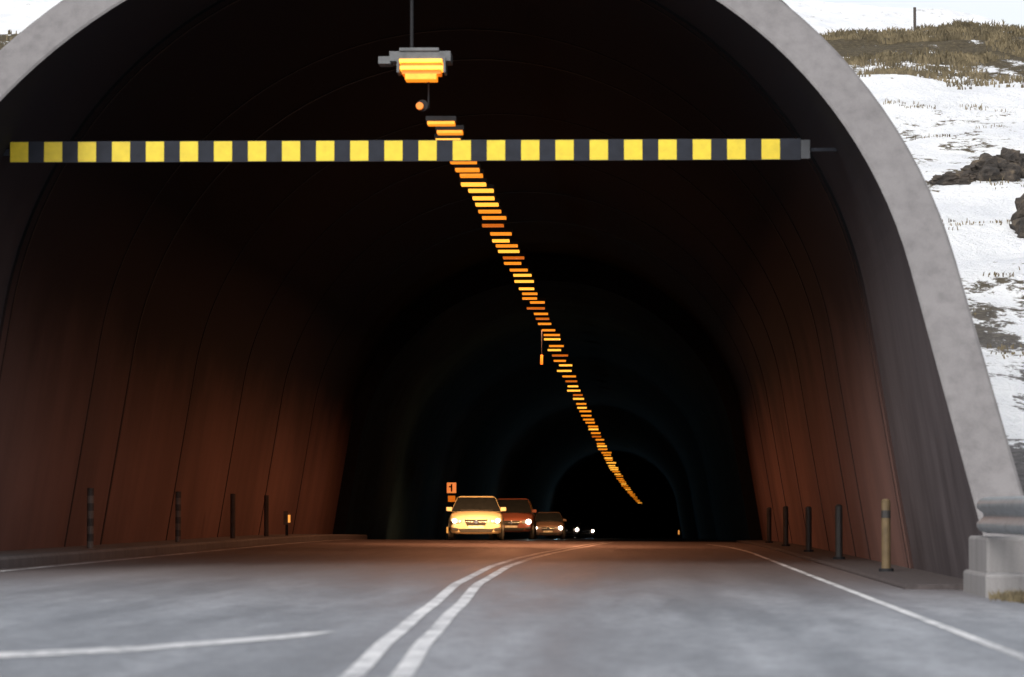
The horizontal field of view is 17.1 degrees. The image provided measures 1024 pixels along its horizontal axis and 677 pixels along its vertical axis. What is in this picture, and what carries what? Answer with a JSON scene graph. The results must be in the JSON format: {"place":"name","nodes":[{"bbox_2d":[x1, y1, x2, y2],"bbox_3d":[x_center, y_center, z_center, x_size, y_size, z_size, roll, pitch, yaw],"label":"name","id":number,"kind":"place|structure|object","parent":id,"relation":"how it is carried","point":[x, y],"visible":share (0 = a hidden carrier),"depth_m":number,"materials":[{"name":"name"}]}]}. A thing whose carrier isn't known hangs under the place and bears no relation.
{"place":"outdoors","nodes":[
{"label":"outdoors","id":0,"kind":"place"},
{"bbox_2d":[0,538,1023,676],"bbox_3d":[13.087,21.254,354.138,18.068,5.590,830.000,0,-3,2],"label":"road","id":1,"kind":"structure","parent":0,"point":[650,607],"depth_m":24.64,"materials":[{"name":"grey asphalt"}]},
{"bbox_2d":[446,496,505,539],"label":"car","id":2,"kind":"object","parent":1,"relation":"on","point":[476,515],"visible":0.98,"depth_m":111.43,"materials":[{"name":"paint"}]},
{"bbox_2d":[0,539,1023,676],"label":"road markings","id":3,"kind":"object","parent":1,"relation":"on","point":[368,659],"visible":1,"depth_m":20.29,"materials":[{"name":"paint"}]},
{"bbox_2d":[489,499,536,539],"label":"car","id":4,"kind":"object","parent":1,"relation":"on","point":[518,515],"visible":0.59,"depth_m":143.66,"materials":[{"name":"paint"}]},
{"bbox_2d":[536,512,565,538],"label":"car","id":5,"kind":"object","parent":1,"relation":"on","point":[550,523],"visible":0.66,"depth_m":192.27,"materials":[{"name":"paint"}]},
{"bbox_2d":[553,517,580,538],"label":"car","id":6,"kind":"object","parent":1,"relation":"on","point":[572,525],"visible":0.59,"depth_m":235.25,"materials":[{"name":"paint"}]},
{"bbox_2d":[573,521,595,537],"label":"car","id":7,"kind":"object","parent":1,"relation":"on","point":[587,528],"visible":0.6,"depth_m":290.10,"materials":[{"name":"paint"}]},
{"bbox_2d":[0,0,1023,603],"bbox_3d":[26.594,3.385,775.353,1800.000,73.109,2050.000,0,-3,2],"label":"ground","id":8,"kind":"structure","parent":0,"point":[996,302],"depth_m":77.33,"materials":[{"name":"white snow"}]},
{"bbox_2d":[0,0,1023,589],"bbox_3d":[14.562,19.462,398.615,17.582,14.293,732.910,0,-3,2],"label":"road tunnel","id":9,"kind":"structure","parent":8,"relation":"on","point":[334,350],"depth_m":56.98,"materials":[{"name":"concrete"}]},
{"bbox_2d":[87,488,93,547],"bbox_3d":[-6.101,2.605,49.395,0.100,0.880,0.100,0,-3,2],"label":"marker post","id":10,"kind":"object","parent":9,"relation":"on","point":[90,517],"visible":1,"depth_m":49.36,"materials":[{"name":"black plastic"}]},
{"bbox_2d":[175,492,180,541],"bbox_3d":[-5.748,3.076,58.776,0.100,0.880,0.100,0,-3,2],"label":"marker post","id":11,"kind":"object","parent":9,"relation":"on","point":[177,516],"visible":1,"depth_m":58.74,"materials":[{"name":"black plastic"}]},
{"bbox_2d":[230,494,234,537],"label":"marker post","id":12,"kind":"object","parent":9,"relation":"on","point":[232,515],"visible":1,"depth_m":66.62,"materials":[{"name":"black plastic"}]},
{"bbox_2d":[264,495,268,535],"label":"marker post","id":13,"kind":"object","parent":9,"relation":"on","point":[266,515],"visible":1,"depth_m":72.61,"materials":[{"name":"black plastic"}]},
{"bbox_2d":[283,511,289,535],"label":"marker post","id":14,"kind":"object","parent":9,"relation":"attached to","point":[286,518],"depth_m":75.84,"materials":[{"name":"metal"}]},
{"bbox_2d":[378,0,452,111],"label":"tunnel lamp","id":15,"kind":"object","parent":9,"relation":"attached to","point":[413,64],"visible":1,"depth_m":41.12,"materials":[{"name":"metal"}]},
{"bbox_2d":[3,138,836,162],"bbox_3d":[-1.122,-2.212,40.285,9.950,0.250,0.114,0,-3,2],"label":"height limit bar","id":16,"kind":"object","parent":9,"relation":"attached to","point":[406,150],"visible":0.99,"depth_m":40.23,"materials":[{"name":"black paint"}]},
{"bbox_2d":[446,482,456,512],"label":"emergency sign","id":17,"kind":"object","parent":9,"relation":"attached to","point":[451,488],"visible":0.81,"depth_m":125.00,"materials":[{"name":"metal"}]},
{"bbox_2d":[426,116,641,502],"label":"ceiling light row","id":18,"kind":"object","parent":9,"relation":"attached to","point":[475,182],"visible":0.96,"depth_m":64.35,"materials":[{"name":"metal"}]},
{"bbox_2d":[765,507,772,542],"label":"marker post","id":19,"kind":"object","parent":9,"relation":"on","point":[769,516],"visible":0.82,"depth_m":78.67,"materials":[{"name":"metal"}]},
{"bbox_2d":[781,506,789,545],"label":"marker post","id":20,"kind":"object","parent":9,"relation":"on","point":[785,525],"visible":0.94,"depth_m":69.69,"materials":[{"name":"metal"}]},
{"bbox_2d":[804,506,813,551],"bbox_3d":[5.235,3.365,60.253,0.180,0.804,0.175,0,-3,2],"label":"marker post","id":21,"kind":"object","parent":9,"relation":"on","point":[808,525],"visible":1,"depth_m":60.21,"materials":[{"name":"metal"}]},
{"bbox_2d":[833,504,844,558],"bbox_3d":[4.890,2.893,51.072,0.180,0.824,0.175,0,-3,2],"label":"marker post","id":22,"kind":"object","parent":9,"relation":"on","point":[838,533],"visible":1,"depth_m":51.03,"materials":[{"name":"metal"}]},
{"bbox_2d":[879,499,893,571],"bbox_3d":[4.492,2.362,40.994,0.180,0.874,0.175,0,-3,2],"label":"marker post","id":23,"kind":"object","parent":9,"relation":"on","point":[886,533],"visible":1,"depth_m":40.95,"materials":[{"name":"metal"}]},
{"bbox_2d":[913,7,915,30],"bbox_3d":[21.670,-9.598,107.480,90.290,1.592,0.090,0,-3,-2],"label":"fence post","id":24,"kind":"object","parent":8,"relation":"on","point":[914,16],"visible":0.13,"depth_m":107.21,"materials":[{"name":"grey wood"}]},
{"bbox_2d":[927,174,941,184],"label":"rock","id":25,"kind":"object","parent":8,"relation":"on","point":[935,179],"visible":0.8,"depth_m":68.37,"materials":[{"name":"grey stone"}]},
{"bbox_2d":[883,98,1023,358],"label":"hillside grass","id":26,"kind":"structure","parent":8,"relation":"on","point":[1000,222],"depth_m":63.15,"materials":[{"name":"brown plant"}]},
{"bbox_2d":[936,170,976,185],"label":"rock","id":27,"kind":"object","parent":8,"relation":"on","point":[967,177],"visible":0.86,"depth_m":68.14,"materials":[{"name":"grey stone"}]},
{"bbox_2d":[960,152,1020,181],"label":"rock","id":28,"kind":"object","parent":8,"relation":"on","point":[985,166],"visible":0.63,"depth_m":68.38,"materials":[{"name":"grey stone"}]},
{"bbox_2d":[963,536,1023,596],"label":"concrete plinth","id":29,"kind":"structure","parent":8,"relation":"on","point":[996,563],"depth_m":31.49,"materials":[{"name":"grey concrete"}]},
{"bbox_2d":[977,496,1023,534],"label":"guardrail","id":30,"kind":"object","parent":8,"relation":"on","point":[1003,515],"visible":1,"depth_m":29.98,"materials":[{"name":"metal"}]},
{"bbox_2d":[987,589,1023,602],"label":"verge grass","id":31,"kind":"structure","parent":8,"relation":"on","point":[1008,595],"depth_m":29.96,"materials":[{"name":"beige plant"}]},
{"bbox_2d":[996,147,1023,177],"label":"rock","id":32,"kind":"object","parent":8,"relation":"on","point":[1012,155],"visible":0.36,"depth_m":68.98,"materials":[{"name":"grey stone"}]},
{"bbox_2d":[1009,217,1023,237],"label":"rock","id":33,"kind":"object","parent":8,"relation":"on","point":[1017,225],"visible":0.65,"depth_m":61.83,"materials":[{"name":"grey stone"}]},
{"bbox_2d":[1010,193,1023,220],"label":"rock","id":34,"kind":"object","parent":8,"relation":"on","point":[1019,205],"visible":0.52,"depth_m":62.72,"materials":[{"name":"grey stone"}]},
{"bbox_2d":[6,18,1023,89],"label":"ridge grass","id":35,"kind":"structure","parent":0,"point":[956,30],"depth_m":96.91,"materials":[{"name":"plant"}]},
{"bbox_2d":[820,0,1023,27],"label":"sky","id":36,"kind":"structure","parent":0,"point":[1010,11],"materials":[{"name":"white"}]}
]}

